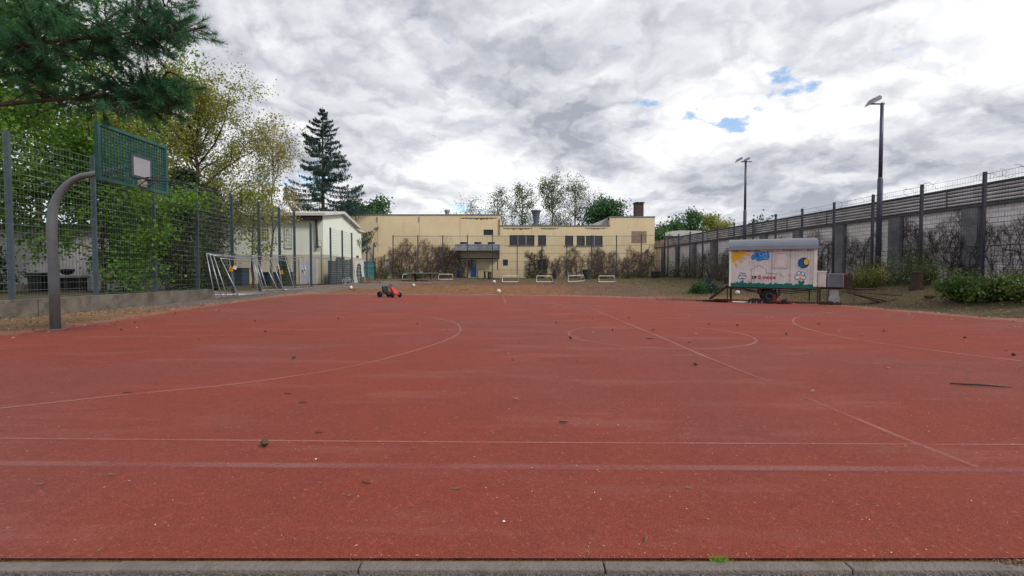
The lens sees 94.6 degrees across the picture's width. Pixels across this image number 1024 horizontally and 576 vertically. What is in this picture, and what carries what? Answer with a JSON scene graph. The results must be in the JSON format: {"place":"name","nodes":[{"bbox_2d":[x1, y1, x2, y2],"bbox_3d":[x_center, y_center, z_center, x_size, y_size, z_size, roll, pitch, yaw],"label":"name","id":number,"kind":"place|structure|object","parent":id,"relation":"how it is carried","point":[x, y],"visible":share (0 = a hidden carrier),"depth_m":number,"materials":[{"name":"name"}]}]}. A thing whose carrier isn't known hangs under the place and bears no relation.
{"place":"outdoors","nodes":[
{"label":"outdoors","id":0,"kind":"place"},
{"bbox_2d":[25,273,47,291],"bbox_3d":[-19.731,-0.247,19.752,0.680,0.780,0.600,0,2,0],"label":"wheelie bin","id":1,"kind":"object","parent":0,"point":[36,279],"visible":0.74,"depth_m":19.51,"materials":[{"name":"black plastic"}]},
{"bbox_2d":[261,272,293,285],"bbox_3d":[-16.878,-0.665,33.946,2.009,0.980,1.000,0,2,0],"label":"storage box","id":2,"kind":"object","parent":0,"point":[266,279],"visible":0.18,"depth_m":33.50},
{"bbox_2d":[328,257,350,283],"bbox_3d":[-13.543,-1.389,37.305,0.114,2.170,4.860,0,2,0],"label":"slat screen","id":3,"kind":"object","parent":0,"point":[336,266],"visible":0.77,"depth_m":37.00,"materials":[{"name":"grey paint"}]},
{"bbox_2d":[0,276,1023,573],"bbox_3d":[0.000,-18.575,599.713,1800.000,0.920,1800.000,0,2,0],"label":"ground","id":4,"kind":"structure","parent":0,"point":[580,288],"depth_m":17.51,"materials":[{"name":"soil"}]},
{"bbox_2d":[0,244,30,292],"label":"shrub","id":5,"kind":"object","parent":4,"relation":"on","point":[4,269],"visible":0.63,"depth_m":17.75,"materials":[{"name":"green plant"}]},
{"bbox_2d":[0,78,36,163],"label":"maple tree","id":6,"kind":"object","parent":4,"relation":"on","point":[4,126],"visible":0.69,"depth_m":14.21,"materials":[{"name":"green plant"}]},
{"bbox_2d":[0,67,199,223],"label":"maple tree","id":7,"kind":"object","parent":4,"relation":"on","point":[38,211],"visible":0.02,"depth_m":26.78,"materials":[{"name":"green plant"}]},
{"bbox_2d":[0,289,212,318],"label":"concrete wall","id":8,"kind":"structure","parent":4,"relation":"on","point":[22,308],"depth_m":14.99,"materials":[{"name":"concrete"}]},
{"bbox_2d":[0,131,295,298],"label":"wire fence","id":9,"kind":"object","parent":8,"relation":"on","point":[8,194],"visible":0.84,"depth_m":15.08,"materials":[{"name":"metal"}]},
{"bbox_2d":[0,224,219,290],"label":"corrugated shed","id":10,"kind":"structure","parent":4,"relation":"on","point":[80,279],"depth_m":22.46,"materials":[{"name":"metal"}]},
{"bbox_2d":[40,84,183,218],"bbox_3d":[-21.438,-5.394,26.532,9.550,11.079,6.466,1,2,36],"label":"oak tree","id":11,"kind":"object","parent":4,"relation":"on","point":[144,130],"visible":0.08,"depth_m":24.97,"materials":[{"name":"green plant"}]},
{"bbox_2d":[0,115,224,293],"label":"maple tree","id":12,"kind":"object","parent":4,"relation":"on","point":[107,264],"visible":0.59,"depth_m":17.06,"materials":[{"name":"green plant"}]},
{"bbox_2d":[0,0,227,137],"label":"pine tree","id":13,"kind":"object","parent":4,"relation":"on","point":[105,43],"visible":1,"depth_m":7.13,"materials":[{"name":"green plant"}]},
{"bbox_2d":[0,0,227,220],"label":"maple tree","id":14,"kind":"object","parent":4,"relation":"on","point":[32,119],"visible":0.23,"depth_m":16.60,"materials":[{"name":"green plant"}]},
{"bbox_2d":[146,190,214,290],"bbox_3d":[-14.777,-2.033,20.941,2.519,4.623,2.532,0,2,0],"label":"yew tree","id":15,"kind":"object","parent":4,"relation":"on","point":[179,260],"visible":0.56,"depth_m":20.70,"materials":[{"name":"green plant"}]},
{"bbox_2d":[143,165,228,289],"bbox_3d":[-15.286,-2.749,22.199,3.682,5.965,3.627,0,2,0],"label":"yew tree","id":16,"kind":"object","parent":4,"relation":"on","point":[195,177],"visible":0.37,"depth_m":22.01,"materials":[{"name":"green plant"}]},
{"bbox_2d":[92,44,288,230],"bbox_3d":[-18.582,-6.817,28.304,9.296,13.837,11.940,1,2,30],"label":"oak tree","id":17,"kind":"object","parent":4,"relation":"on","point":[192,147],"visible":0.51,"depth_m":27.64,"materials":[{"name":"green plant"}]},
{"bbox_2d":[199,184,242,290],"bbox_3d":[-14.910,-2.495,23.463,2.504,5.375,2.607,0,2,0],"label":"yew tree","id":18,"kind":"object","parent":4,"relation":"on","point":[225,278],"visible":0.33,"depth_m":23.47,"materials":[{"name":"green plant"}]},
{"bbox_2d":[206,253,257,298],"bbox_3d":[-12.948,-0.582,22.043,0.378,1.959,3.544,0,2,0],"label":"football goal","id":19,"kind":"object","parent":4,"relation":"on","point":[231,272],"visible":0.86,"depth_m":21.84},
{"bbox_2d":[217,268,249,286],"bbox_3d":[-18.948,-0.736,31.943,1.967,1.251,1.000,0,2,0],"label":"storage box","id":20,"kind":"object","parent":4,"relation":"on","point":[240,275],"visible":0.36,"depth_m":31.51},
{"bbox_2d":[106,209,363,283],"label":"white house","id":21,"kind":"structure","parent":4,"relation":"on","point":[322,222],"depth_m":37.56,"materials":[{"name":"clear paint"}]},
{"bbox_2d":[284,223,292,247],"bbox_3d":[-17.708,-4.152,37.511,0.616,1.979,0.150,0,2,0],"label":"window","id":22,"kind":"structure","parent":21,"relation":"in","point":[289,236],"depth_m":37.45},
{"bbox_2d":[299,258,316,283],"bbox_3d":[-16.172,-1.297,37.568,1.373,2.170,0.220,0,2,0],"label":"door","id":23,"kind":"structure","parent":21,"relation":"in","point":[303,280],"depth_m":37.51,"materials":[{"name":"white plastic"}]},
{"bbox_2d":[209,254,264,298],"bbox_3d":[-12.790,-0.565,22.188,0.550,1.928,3.594,0,2,0],"label":"football goal","id":24,"kind":"object","parent":4,"relation":"on","point":[238,293],"visible":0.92,"depth_m":21.92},
{"bbox_2d":[213,255,268,297],"bbox_3d":[-12.676,-0.549,22.294,0.634,1.903,3.544,0,2,0],"label":"football goal","id":25,"kind":"object","parent":4,"relation":"on","point":[241,258],"visible":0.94,"depth_m":21.54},
{"bbox_2d":[205,172,291,287],"bbox_3d":[-15.945,-3.310,28.573,4.702,6.787,5.546,-1,2,-18],"label":"young tree","id":26,"kind":"object","parent":4,"relation":"on","point":[267,206],"visible":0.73,"depth_m":28.08,"materials":[{"name":"green plant"}]},
{"bbox_2d":[220,258,279,298],"bbox_3d":[-12.441,-0.495,22.646,0.882,1.811,3.644,0,2,0],"label":"football goal","id":27,"kind":"object","parent":4,"relation":"on","point":[246,260],"visible":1,"depth_m":21.86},
{"bbox_2d":[234,107,311,285],"bbox_3d":[-16.768,-6.114,33.215,5.168,12.100,6.846,-1,2,-30],"label":"young tree","id":28,"kind":"object","parent":4,"relation":"on","point":[281,153],"visible":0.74,"depth_m":32.44,"materials":[{"name":"green plant"}]},
{"bbox_2d":[251,255,294,291],"bbox_3d":[-12.806,-0.746,25.489,0.554,1.924,3.544,0,2,0],"label":"goal","id":29,"kind":"object","parent":4,"relation":"on","point":[272,272],"visible":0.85,"depth_m":25.29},
{"bbox_2d":[269,255,295,287],"bbox_3d":[-13.912,-1.013,28.921,1.642,2.160,1.614,0,2,0],"label":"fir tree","id":30,"kind":"object","parent":4,"relation":"on","point":[283,266],"visible":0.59,"depth_m":28.77,"materials":[{"name":"green plant"}]},
{"bbox_2d":[309,223,329,286],"bbox_3d":[-13.300,-2.252,32.889,0.120,4.220,3.390,0,2,0],"label":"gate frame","id":31,"kind":"object","parent":4,"relation":"on","point":[310,240],"visible":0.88,"depth_m":31.20,"materials":[{"name":"metal"}]},
{"bbox_2d":[282,107,379,252],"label":"spruce tree","id":32,"kind":"object","parent":4,"relation":"on","point":[323,184],"visible":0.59,"depth_m":47.86,"materials":[{"name":"green plant"}]},
{"bbox_2d":[329,227,352,284],"bbox_3d":[-13.300,-2.397,36.942,0.120,4.210,4.660,0,2,0],"label":"wire fence","id":33,"kind":"object","parent":4,"relation":"on","point":[334,277],"visible":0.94,"depth_m":36.96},
{"bbox_2d":[333,198,376,274],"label":"fir tree","id":34,"kind":"object","parent":4,"relation":"on","point":[358,209],"visible":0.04,"depth_m":51.99,"materials":[{"name":"green plant"}]},
{"bbox_2d":[354,260,364,282],"bbox_3d":[-12.865,-1.402,40.041,1.070,1.920,0.130,0,2,0],"label":"tent side","id":35,"kind":"object","parent":4,"relation":"on","point":[358,269],"visible":0.9,"depth_m":39.99,"materials":[{"name":"fabric"}]},
{"bbox_2d":[364,259,375,279],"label":"teal sheet","id":36,"kind":"object","parent":4,"relation":"on","point":[372,274],"visible":0.44,"depth_m":44.96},
{"bbox_2d":[366,244,373,278],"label":"wire fence","id":37,"kind":"object","parent":4,"relation":"on","point":[367,251],"visible":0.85,"depth_m":43.15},
{"bbox_2d":[348,193,395,213],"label":"broadleaf tree","id":38,"kind":"object","parent":4,"relation":"on","point":[377,207],"visible":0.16,"depth_m":59.23,"materials":[{"name":"green plant"}]},
{"bbox_2d":[441,195,485,213],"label":"broadleaf tree","id":39,"kind":"object","parent":4,"relation":"on","point":[467,205],"visible":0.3,"depth_m":73.51,"materials":[{"name":"green plant"}]},
{"bbox_2d":[476,185,513,224],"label":"broadleaf tree","id":40,"kind":"object","parent":4,"relation":"on","point":[496,206],"visible":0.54,"depth_m":71.55,"materials":[{"name":"green plant"}]},
{"bbox_2d":[350,202,654,277],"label":"beige building","id":41,"kind":"structure","parent":4,"relation":"on","point":[453,229],"depth_m":49.87,"materials":[{"name":"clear paint"}]},
{"bbox_2d":[369,250,398,277],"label":"creeper","id":42,"kind":"object","parent":41,"relation":"attached to","point":[378,273],"visible":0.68,"depth_m":49.86,"materials":[{"name":"plant"}]},
{"bbox_2d":[388,239,422,277],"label":"creeper","id":43,"kind":"object","parent":41,"relation":"attached to","point":[400,264],"visible":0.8,"depth_m":49.84,"materials":[{"name":"plant"}]},
{"bbox_2d":[412,239,445,277],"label":"creeper","id":44,"kind":"object","parent":41,"relation":"attached to","point":[432,264],"visible":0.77,"depth_m":49.85,"materials":[{"name":"plant"}]},
{"bbox_2d":[434,243,461,277],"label":"creeper","id":45,"kind":"object","parent":41,"relation":"attached to","point":[446,270],"visible":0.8,"depth_m":49.85,"materials":[{"name":"plant"}]},
{"bbox_2d":[450,256,472,277],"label":"creeper","id":46,"kind":"object","parent":41,"relation":"attached to","point":[464,267],"visible":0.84,"depth_m":49.87,"materials":[{"name":"plant"}]},
{"bbox_2d":[468,260,475,276],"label":"door","id":47,"kind":"structure","parent":41,"relation":"in","point":[472,273],"depth_m":50.08,"materials":[{"name":"blue paint"}]},
{"bbox_2d":[455,242,499,269],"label":"entrance canopy","id":48,"kind":"object","parent":41,"relation":"attached to","point":[476,248],"visible":0.85,"depth_m":48.49,"materials":[{"name":"grey metal"}]},
{"bbox_2d":[509,235,533,244],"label":"window","id":49,"kind":"structure","parent":41,"relation":"in","point":[522,239],"depth_m":49.98,"materials":[{"name":"grey glass"}]},
{"bbox_2d":[525,247,548,277],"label":"creeper","id":50,"kind":"object","parent":41,"relation":"attached to","point":[536,272],"visible":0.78,"depth_m":49.86,"materials":[{"name":"plant"}]},
{"bbox_2d":[546,254,569,277],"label":"creeper","id":51,"kind":"object","parent":41,"relation":"attached to","point":[555,267],"visible":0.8,"depth_m":49.87,"materials":[{"name":"plant"}]},
{"bbox_2d":[560,246,589,277],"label":"creeper","id":52,"kind":"object","parent":41,"relation":"attached to","point":[568,264],"visible":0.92,"depth_m":49.86,"materials":[{"name":"plant"}]},
{"bbox_2d":[586,236,602,244],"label":"window","id":53,"kind":"structure","parent":41,"relation":"in","point":[596,240],"depth_m":49.98,"materials":[{"name":"grey glass"}]},
{"bbox_2d":[587,247,617,277],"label":"creeper","id":54,"kind":"object","parent":41,"relation":"attached to","point":[600,260],"visible":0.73,"depth_m":49.85,"materials":[{"name":"plant"}]},
{"bbox_2d":[607,250,637,277],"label":"creeper","id":55,"kind":"object","parent":41,"relation":"attached to","point":[625,266],"visible":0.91,"depth_m":49.87,"materials":[{"name":"plant"}]},
{"bbox_2d":[632,231,646,242],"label":"boarded window","id":56,"kind":"structure","parent":41,"relation":"in","point":[636,235],"depth_m":49.82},
{"bbox_2d":[626,245,658,276],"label":"creeper","id":57,"kind":"object","parent":41,"relation":"attached to","point":[643,260],"visible":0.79,"depth_m":49.85,"materials":[{"name":"plant"}]},
{"bbox_2d":[0,292,1023,557],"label":"sports court","id":58,"kind":"object","parent":4,"relation":"on","point":[442,382],"visible":1,"depth_m":3.54,"materials":[{"name":"rubber"}]},
{"bbox_2d":[46,121,172,329],"bbox_3d":[-8.312,-1.112,9.969,2.433,4.020,1.641,1,2,25],"label":"basketball hoop","id":59,"kind":"object","parent":58,"relation":"on","point":[139,167],"visible":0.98,"depth_m":9.74,"materials":[{"name":"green metal"}]},
{"bbox_2d":[377,284,401,297],"bbox_3d":[-5.938,0.127,22.977,1.084,0.641,0.698,1,2,33],"label":"pedal kart","id":60,"kind":"object","parent":58,"relation":"on","point":[388,293],"visible":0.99,"depth_m":22.91,"materials":[{"name":"plastic"}]},
{"bbox_2d":[40,302,1014,552],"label":"pale bits","id":61,"kind":"object","parent":58,"relation":"on","point":[574,411],"visible":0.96,"depth_m":3.35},
{"bbox_2d":[709,238,875,303],"bbox_3d":[11.059,-0.697,18.963,5.748,2.570,2.100,1,2,25],"label":"site trailer","id":62,"kind":"object","parent":58,"relation":"on","point":[764,267],"visible":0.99,"depth_m":18.36,"materials":[{"name":"white paint"}]},
{"bbox_2d":[817,271,826,286],"bbox_3d":[11.827,-0.349,18.098,0.320,0.610,0.640,1,2,25],"label":"cabinet","id":63,"kind":"object","parent":62,"relation":"on","point":[821,278],"visible":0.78,"depth_m":17.82,"materials":[{"name":"metal"}]},
{"bbox_2d":[826,273,843,286],"bbox_3d":[12.203,-0.294,17.888,0.500,0.515,0.525,1,2,25],"label":"equipment box","id":64,"kind":"object","parent":62,"relation":"on","point":[834,279],"visible":0.94,"depth_m":17.67,"materials":[{"name":"grey metal"}]},
{"bbox_2d":[844,273,852,287],"bbox_3d":[12.620,-0.279,17.802,0.270,0.550,0.410,1,2,25],"label":"storage crate","id":65,"kind":"object","parent":62,"relation":"on","point":[848,279],"visible":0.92,"depth_m":17.62,"materials":[{"name":"brown wood"}]},
{"bbox_2d":[950,383,1011,387],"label":"twig","id":66,"kind":"object","parent":58,"relation":"on","point":[978,384],"visible":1,"depth_m":4.93,"materials":[{"name":"brown wood"}]},
{"bbox_2d":[0,561,1023,573],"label":"kerb","id":67,"kind":"structure","parent":4,"relation":"on","point":[240,567],"depth_m":1.92,"materials":[{"name":"concrete"}]},
{"bbox_2d":[0,276,1023,559],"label":"leaf litter","id":68,"kind":"object","parent":4,"relation":"on","point":[514,294],"visible":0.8,"depth_m":22.56,"materials":[{"name":"brown plant"}]},
{"bbox_2d":[501,182,554,224],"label":"broadleaf tree","id":69,"kind":"object","parent":4,"relation":"on","point":[522,200],"visible":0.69,"depth_m":69.21,"materials":[{"name":"green plant"}]},
{"bbox_2d":[392,233,664,277],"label":"wire fence","id":70,"kind":"object","parent":4,"relation":"on","point":[517,253],"visible":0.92,"depth_m":47.49,"materials":[{"name":"metal"}]},
{"bbox_2d":[518,170,580,224],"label":"broadleaf tree","id":71,"kind":"object","parent":4,"relation":"on","point":[551,199],"visible":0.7,"depth_m":67.44,"materials":[{"name":"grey plant"}]},
{"bbox_2d":[546,171,602,224],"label":"broadleaf tree","id":72,"kind":"object","parent":4,"relation":"on","point":[577,194],"visible":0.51,"depth_m":69.05,"materials":[{"name":"green plant"}]},
{"bbox_2d":[577,194,631,224],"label":"broadleaf tree","id":73,"kind":"object","parent":4,"relation":"on","point":[605,208],"visible":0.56,"depth_m":64.37,"materials":[{"name":"green plant"}]},
{"bbox_2d":[655,227,673,239],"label":"broadleaf tree","id":74,"kind":"object","parent":4,"relation":"on","point":[659,234],"visible":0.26,"depth_m":62.03,"materials":[{"name":"green plant"}]},
{"bbox_2d":[659,215,688,231],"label":"broadleaf tree","id":75,"kind":"object","parent":4,"relation":"on","point":[674,226],"visible":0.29,"depth_m":64.58,"materials":[{"name":"green plant"}]},
{"bbox_2d":[667,255,698,278],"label":"dry brush","id":76,"kind":"object","parent":4,"relation":"on","point":[685,276],"visible":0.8,"depth_m":40.60,"materials":[{"name":"brown plant"}]},
{"bbox_2d":[662,230,705,238],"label":"flat roofed shed","id":77,"kind":"structure","parent":4,"relation":"on","point":[676,233],"depth_m":61.80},
{"bbox_2d":[679,206,708,230],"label":"broadleaf tree","id":78,"kind":"object","parent":4,"relation":"on","point":[693,219],"visible":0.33,"depth_m":71.03,"materials":[{"name":"green plant"}]},
{"bbox_2d":[679,280,712,293],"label":"bush","id":79,"kind":"object","parent":4,"relation":"on","point":[699,288],"visible":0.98,"depth_m":26.33,"materials":[{"name":"green plant"}]},
{"bbox_2d":[679,253,714,278],"bbox_3d":[15.021,-1.717,37.980,3.232,2.408,2.911,-1,2,-30],"label":"dry brush","id":80,"kind":"object","parent":4,"relation":"on","point":[697,277],"visible":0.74,"depth_m":37.95,"materials":[{"name":"brown plant"}]},
{"bbox_2d":[374,275,1022,317],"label":"grass","id":81,"kind":"structure","parent":4,"relation":"on","point":[689,293],"depth_m":26.66,"materials":[{"name":"plant"}]},
{"bbox_2d":[688,245,726,278],"bbox_3d":[14.656,-1.856,35.539,3.830,2.563,3.541,0,2,0],"label":"dry brush","id":82,"kind":"object","parent":4,"relation":"on","point":[709,275],"visible":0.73,"depth_m":35.35,"materials":[{"name":"brown plant"}]},
{"bbox_2d":[690,251,728,280],"bbox_3d":[15.048,-1.568,33.316,3.660,2.604,3.884,2,2,41],"label":"dry brush","id":83,"kind":"object","parent":4,"relation":"on","point":[717,264],"visible":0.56,"depth_m":33.36,"materials":[{"name":"brown plant"}]},
{"bbox_2d":[699,278,723,292],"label":"bush","id":84,"kind":"object","parent":4,"relation":"on","point":[710,283],"visible":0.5,"depth_m":27.12,"materials":[{"name":"green plant"}]},
{"bbox_2d":[700,211,732,230],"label":"broadleaf tree","id":85,"kind":"object","parent":4,"relation":"on","point":[710,224],"visible":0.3,"depth_m":75.09,"materials":[{"name":"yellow plant"}]},
{"bbox_2d":[708,255,728,283],"bbox_3d":[14.427,-1.567,31.767,3.035,2.680,3.383,1,2,17],"label":"dry brush","id":86,"kind":"object","parent":4,"relation":"on","point":[725,276],"visible":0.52,"depth_m":31.33,"materials":[{"name":"brown plant"}]},
{"bbox_2d":[708,553,733,563],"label":"weed tuft","id":87,"kind":"object","parent":4,"relation":"on","point":[719,560],"visible":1,"depth_m":1.96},
{"bbox_2d":[735,157,751,239],"bbox_3d":[17.087,-5.157,34.952,1.184,8.912,0.440,0,2,0],"label":"floodlight mast","id":88,"kind":"object","parent":4,"relation":"on","point":[745,191],"visible":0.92,"depth_m":34.85,"materials":[{"name":"grey metal"}]},
{"bbox_2d":[827,290,839,302],"bbox_3d":[12.186,0.347,17.920,0.360,0.550,0.300,1,2,25],"label":"concrete block","id":89,"kind":"object","parent":4,"relation":"on","point":[833,296],"depth_m":17.79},
{"bbox_2d":[654,176,1023,282],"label":"block wall","id":90,"kind":"structure","parent":4,"relation":"on","point":[939,205],"depth_m":22.97,"materials":[{"name":"concrete"}]},
{"bbox_2d":[805,230,831,272],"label":"creeper","id":91,"kind":"object","parent":90,"relation":"attached to","point":[820,258],"visible":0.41,"depth_m":28.07,"materials":[{"name":"plant"}]},
{"bbox_2d":[845,231,884,278],"bbox_3d":[18.759,-1.802,25.646,0.136,2.965,3.401,0,2,-5],"label":"creeper","id":92,"kind":"object","parent":90,"relation":"attached to","point":[852,258],"visible":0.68,"depth_m":25.69,"materials":[{"name":"plant"}]},
{"bbox_2d":[902,211,960,281],"bbox_3d":[19.122,-1.865,21.546,0.140,3.359,4.088,0,2,-5],"label":"creeper","id":93,"kind":"object","parent":90,"relation":"attached to","point":[931,240],"visible":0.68,"depth_m":21.47,"materials":[{"name":"plant"}]},
{"bbox_2d":[939,219,989,281],"bbox_3d":[19.044,-1.478,19.987,0.136,2.691,2.100,0,2,-5],"label":"creeper","id":94,"kind":"object","parent":90,"relation":"attached to","point":[958,261],"visible":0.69,"depth_m":20.05,"materials":[{"name":"plant"}]},
{"bbox_2d":[979,216,1023,278],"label":"creeper","id":95,"kind":"object","parent":90,"relation":"attached to","point":[1011,253],"visible":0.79,"depth_m":18.51,"materials":[{"name":"plant"}]},
{"bbox_2d":[667,166,1023,283],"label":"wire fence","id":96,"kind":"object","parent":4,"relation":"on","point":[983,223],"visible":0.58,"depth_m":21.36,"materials":[{"name":"metal"}]},
{"bbox_2d":[851,267,883,287],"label":"bush","id":97,"kind":"object","parent":4,"relation":"on","point":[856,283],"visible":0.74,"depth_m":20.42,"materials":[{"name":"green plant"}]},
{"bbox_2d":[842,291,901,302],"bbox_3d":[13.639,0.614,17.271,2.764,0.972,0.442,1,2,21],"label":"plank pile","id":98,"kind":"object","parent":4,"relation":"on","point":[869,298],"visible":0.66,"depth_m":17.36,"materials":[{"name":"brown wood"}]},
{"bbox_2d":[865,95,884,276],"bbox_3d":[17.663,-4.764,23.058,0.837,9.036,0.440,0,2,0],"label":"floodlight mast","id":99,"kind":"object","parent":4,"relation":"on","point":[879,209],"visible":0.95,"depth_m":22.98,"materials":[{"name":"grey metal"}]},
{"bbox_2d":[851,256,910,287],"bbox_3d":[15.659,-0.609,20.280,2.297,1.609,2.497,0,2,-9],"label":"bush","id":100,"kind":"object","parent":4,"relation":"on","point":[871,277],"visible":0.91,"depth_m":20.13,"materials":[{"name":"green plant"}]},
{"bbox_2d":[848,233,953,286],"bbox_3d":[16.247,-1.106,19.926,3.094,2.354,3.384,1,2,25],"label":"bush","id":101,"kind":"object","parent":4,"relation":"on","point":[895,273],"visible":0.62,"depth_m":20.04,"materials":[{"name":"green plant"}]},
{"bbox_2d":[908,272,924,290],"bbox_3d":[15.514,-0.256,18.110,0.499,0.743,0.474,0,2,0],"label":"tree stump","id":102,"kind":"object","parent":4,"relation":"on","point":[916,283],"visible":0.93,"depth_m":17.98,"materials":[{"name":"brown wood"}]},
{"bbox_2d":[886,254,950,284],"bbox_3d":[16.324,-0.736,18.850,1.672,1.442,2.230,0,2,10],"label":"bush","id":103,"kind":"object","parent":4,"relation":"on","point":[926,274],"visible":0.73,"depth_m":18.64,"materials":[{"name":"green plant"}]},
{"bbox_2d":[928,264,1002,301],"bbox_3d":[14.554,-0.133,14.860,2.103,1.270,2.116,0,2,0],"label":"bush","id":104,"kind":"object","parent":4,"relation":"on","point":[948,285],"visible":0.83,"depth_m":14.91,"materials":[{"name":"green plant"}]},
{"bbox_2d":[952,274,1006,301],"bbox_3d":[14.615,0.028,14.484,1.319,0.932,1.387,0,2,0],"label":"bush","id":105,"kind":"object","parent":4,"relation":"on","point":[986,298],"visible":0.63,"depth_m":14.26,"materials":[{"name":"green plant"}]},
{"bbox_2d":[975,558,1023,567],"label":"leaf pile","id":106,"kind":"object","parent":4,"relation":"on","point":[1017,561],"visible":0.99,"depth_m":1.96,"materials":[{"name":"brown plant"}]},
{"bbox_2d":[977,269,1023,298],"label":"bush","id":107,"kind":"object","parent":4,"relation":"on","point":[1002,281],"visible":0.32,"depth_m":14.10,"materials":[{"name":"green plant"}]},
{"bbox_2d":[994,269,1023,302],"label":"bush","id":108,"kind":"object","parent":4,"relation":"on","point":[1017,293],"visible":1,"depth_m":13.48,"materials":[{"name":"green plant"}]},
{"bbox_2d":[0,574,1023,575],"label":"path","id":109,"kind":"structure","parent":0,"point":[511,574],"depth_m":1.90,"materials":[{"name":"concrete"}]},
{"bbox_2d":[0,0,1023,229],"label":"sky","id":110,"kind":"structure","parent":0,"point":[431,103],"materials":[{"name":"white"}]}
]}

